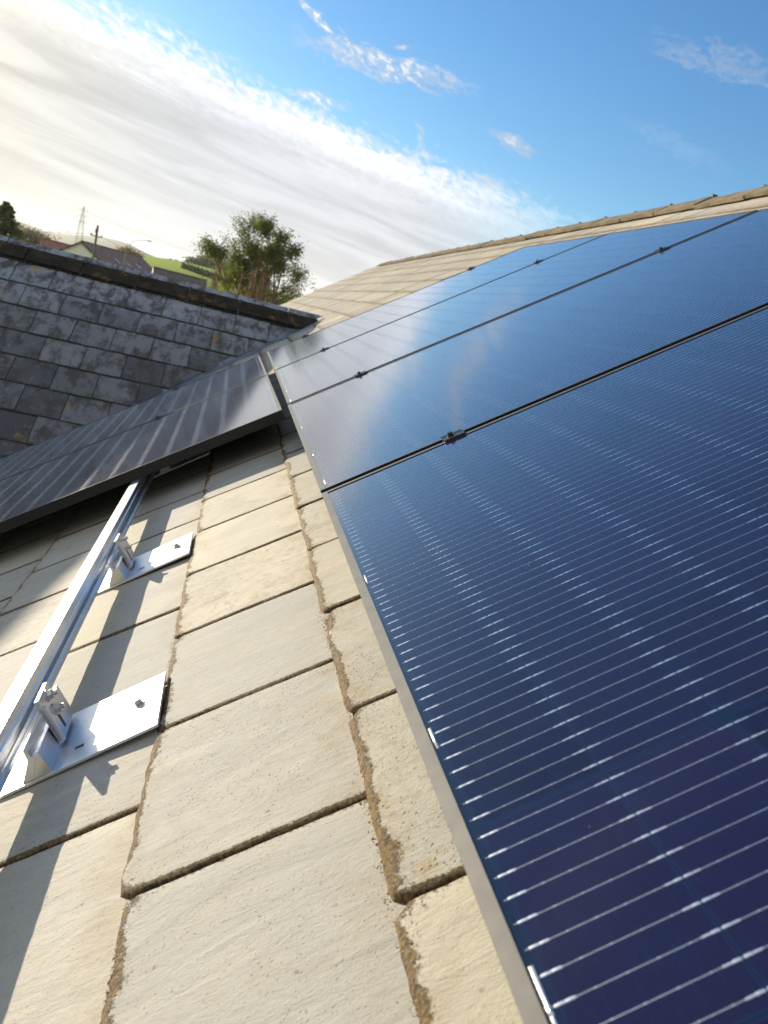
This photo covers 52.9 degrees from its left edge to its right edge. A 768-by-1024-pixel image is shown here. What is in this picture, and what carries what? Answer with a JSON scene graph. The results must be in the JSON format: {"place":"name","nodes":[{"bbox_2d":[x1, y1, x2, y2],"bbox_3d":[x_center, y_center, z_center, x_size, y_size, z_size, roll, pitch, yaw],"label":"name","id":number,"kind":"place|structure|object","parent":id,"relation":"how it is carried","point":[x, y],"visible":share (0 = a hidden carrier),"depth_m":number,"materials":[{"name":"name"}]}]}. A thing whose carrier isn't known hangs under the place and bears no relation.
{"place":"outdoors","nodes":[
{"label":"outdoors","id":0,"kind":"place"},
{"bbox_2d":[0,220,154,256],"bbox_3d":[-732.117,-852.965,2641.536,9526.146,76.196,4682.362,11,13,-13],"label":"hills","id":1,"kind":"structure","parent":0,"point":[70,239],"depth_m":2568.04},
{"bbox_2d":[7,234,286,302],"bbox_3d":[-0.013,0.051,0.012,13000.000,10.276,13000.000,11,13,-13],"label":"ground","id":2,"kind":"structure","parent":0,"point":[168,264],"depth_m":215.88,"materials":[{"name":"green plant"}]},
{"bbox_2d":[0,201,29,241],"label":"conifer tree","id":3,"kind":"object","parent":2,"relation":"on","point":[8,224],"visible":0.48,"depth_m":65.88,"materials":[{"name":"green plant"}]},
{"bbox_2d":[14,223,60,244],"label":"bare tree","id":4,"kind":"object","parent":2,"relation":"on","point":[33,237],"visible":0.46,"depth_m":204.25,"materials":[{"name":"brown plant"}]},
{"bbox_2d":[40,237,69,250],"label":"house","id":5,"kind":"structure","parent":2,"relation":"on","point":[50,243],"depth_m":154.00,"materials":[{"name":"red tile"}]},
{"bbox_2d":[74,207,87,242],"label":"electricity pylon","id":6,"kind":"object","parent":2,"relation":"on","point":[81,221],"visible":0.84,"depth_m":896.62,"materials":[{"name":"metal"}]},
{"bbox_2d":[90,225,102,258],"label":"utility pole","id":7,"kind":"object","parent":2,"relation":"on","point":[95,241],"visible":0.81,"depth_m":94.77,"materials":[{"name":"brown wood"}]},
{"bbox_2d":[59,240,152,272],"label":"house","id":8,"kind":"structure","parent":2,"relation":"on","point":[85,249],"depth_m":140.18,"materials":[{"name":"grey tile"}]},
{"bbox_2d":[105,257,138,267],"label":"bare shrub","id":9,"kind":"object","parent":2,"relation":"on","point":[130,264],"visible":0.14,"depth_m":91.49,"materials":[{"name":"brown plant"}]},
{"bbox_2d":[115,243,145,260],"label":"bush","id":10,"kind":"object","parent":2,"relation":"on","point":[128,251],"visible":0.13,"depth_m":168.45,"materials":[{"name":"plant"}]},
{"bbox_2d":[152,266,206,286],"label":"house","id":11,"kind":"structure","parent":2,"relation":"on","point":[177,276],"depth_m":110.06,"materials":[{"name":"grey stone"}]},
{"bbox_2d":[182,256,220,270],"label":"tree","id":12,"kind":"object","parent":2,"relation":"on","point":[192,260],"visible":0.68,"depth_m":303.94,"materials":[{"name":"green plant"}]},
{"bbox_2d":[181,262,230,285],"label":"hedge","id":13,"kind":"object","parent":2,"relation":"on","point":[195,269],"visible":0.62,"depth_m":212.05,"materials":[{"name":"green plant"}]},
{"bbox_2d":[191,249,236,271],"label":"tree","id":14,"kind":"object","parent":2,"relation":"on","point":[201,257],"visible":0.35,"depth_m":302.51,"materials":[{"name":"green plant"}]},
{"bbox_2d":[201,245,231,289],"bbox_3d":[-7.318,-8.151,32.396,2.161,6.000,2.600,11,13,-13],"label":"bush","id":15,"kind":"object","parent":2,"relation":"on","point":[213,286],"visible":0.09,"depth_m":31.87,"materials":[{"name":"green plant"}]},
{"bbox_2d":[206,267,257,295],"bbox_3d":[-5.411,-5.691,25.838,2.375,5.248,2.329,16,13,6],"label":"bush","id":16,"kind":"object","parent":2,"relation":"on","point":[233,285],"visible":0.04,"depth_m":25.40,"materials":[{"name":"green plant"}]},
{"bbox_2d":[191,210,312,304],"bbox_3d":[-5.266,-7.417,28.643,4.510,7.431,2.659,11,13,-13],"label":"tree","id":17,"kind":"object","parent":2,"relation":"on","point":[261,225],"visible":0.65,"depth_m":27.96,"materials":[{"name":"green plant"}]},
{"bbox_2d":[223,243,295,304],"bbox_3d":[-4.591,-6.388,27.589,3.618,6.179,3.624,11,13,-13],"label":"shrub","id":18,"kind":"object","parent":2,"relation":"on","point":[255,295],"visible":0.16,"depth_m":27.01,"materials":[{"name":"green plant"}]},
{"bbox_2d":[278,280,303,304],"bbox_3d":[-3.561,-5.261,26.333,2.094,5.090,2.108,25,17,38],"label":"bush","id":19,"kind":"object","parent":2,"relation":"on","point":[287,298],"visible":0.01,"depth_m":25.68,"materials":[{"name":"green plant"}]},
{"bbox_2d":[265,257,320,301],"bbox_3d":[-3.903,-6.882,30.128,2.916,6.275,3.189,11,13,-13],"label":"bush","id":20,"kind":"object","parent":2,"relation":"on","point":[298,296],"visible":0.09,"depth_m":29.50,"materials":[{"name":"green plant"}]},
{"bbox_2d":[0,184,767,1023],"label":"house","id":21,"kind":"structure","parent":2,"relation":"on","point":[224,814],"depth_m":0.98,"materials":[{"name":"beige stone"}]},
{"bbox_2d":[0,471,155,793],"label":"mounting rail","id":22,"kind":"object","parent":21,"relation":"attached to","point":[19,711],"visible":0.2,"depth_m":1.35,"materials":[{"name":"metal"}]},
{"bbox_2d":[0,356,266,479],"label":"solar panel","id":23,"kind":"object","parent":22,"relation":"attached to","point":[93,432],"visible":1,"depth_m":3.97,"materials":[{"name":"glass"}]},
{"bbox_2d":[0,375,285,533],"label":"solar panel","id":24,"kind":"object","parent":22,"relation":"attached to","point":[99,467],"visible":1,"depth_m":2.73,"materials":[{"name":"glass"}]},
{"bbox_2d":[0,672,166,799],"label":"roof bracket","id":25,"kind":"object","parent":21,"relation":"attached to","point":[61,737],"visible":0.98,"depth_m":1.10,"materials":[{"name":"metal"}]},
{"bbox_2d":[97,532,192,594],"bbox_3d":[-0.577,0.086,1.813,0.232,0.083,0.157,-24,19,-3],"label":"roof bracket","id":26,"kind":"object","parent":21,"relation":"attached to","point":[126,565],"visible":0.93,"depth_m":1.80,"materials":[{"name":"metal"}]},
{"bbox_2d":[153,450,209,477],"bbox_3d":[-0.776,-0.224,2.897,0.232,0.083,0.157,-24,19,-3],"label":"roof bracket","id":27,"kind":"object","parent":21,"relation":"attached to","point":[175,465],"visible":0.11,"depth_m":2.85,"materials":[{"name":"metal"}]},
{"bbox_2d":[13,469,419,1023],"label":"moss","id":28,"kind":"object","parent":21,"relation":"on","point":[359,804],"visible":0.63,"depth_m":0.74,"materials":[{"name":"plant"}]},
{"bbox_2d":[267,234,604,373],"bbox_3d":[0.184,-1.140,4.206,1.722,0.033,1.134,-23,18,-3],"label":"solar panel","id":29,"kind":"object","parent":21,"relation":"attached to","point":[398,308],"visible":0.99,"depth_m":4.11,"materials":[{"name":"glass"}]},
{"bbox_2d":[274,210,757,404],"bbox_3d":[0.384,-0.828,3.113,1.722,0.033,1.134,-23,18,-3],"label":"solar panel","id":30,"kind":"object","parent":21,"relation":"attached to","point":[322,370],"visible":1,"depth_m":2.97,"materials":[{"name":"glass"}]},
{"bbox_2d":[354,370,366,376],"bbox_3d":[-0.073,-0.442,2.532,0.042,0.040,0.035,-23,18,-3],"label":"panel clamp","id":31,"kind":"object","parent":30,"relation":"attached to","point":[360,373],"visible":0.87,"depth_m":2.52,"materials":[{"name":"silver metal"}]},
{"bbox_2d":[654,246,669,252],"bbox_3d":[0.936,-0.870,2.592,0.042,0.040,0.035,-23,18,-3],"label":"panel clamp","id":32,"kind":"object","parent":30,"relation":"attached to","point":[660,249],"visible":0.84,"depth_m":2.58,"materials":[{"name":"metal"}]},
{"bbox_2d":[288,208,767,492],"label":"solar panel","id":33,"kind":"object","parent":21,"relation":"on","point":[349,430],"visible":1,"depth_m":1.86,"materials":[{"name":"glass"}]},
{"bbox_2d":[321,306,767,1023],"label":"solar panel","id":34,"kind":"object","parent":21,"relation":"attached to","point":[565,598],"visible":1,"depth_m":0.65,"materials":[{"name":"blue glass"}]},
{"bbox_2d":[440,429,465,441],"bbox_3d":[0.132,-0.132,1.439,0.042,0.040,0.035,-23,18,-3],"label":"panel clamp","id":35,"kind":"object","parent":34,"relation":"attached to","point":[450,435],"visible":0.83,"depth_m":1.43,"materials":[{"name":"silver metal"}]},
{"bbox_2d":[0,0,767,298],"label":"sky","id":36,"kind":"structure","parent":0,"point":[376,132],"materials":[{"name":"blue"}]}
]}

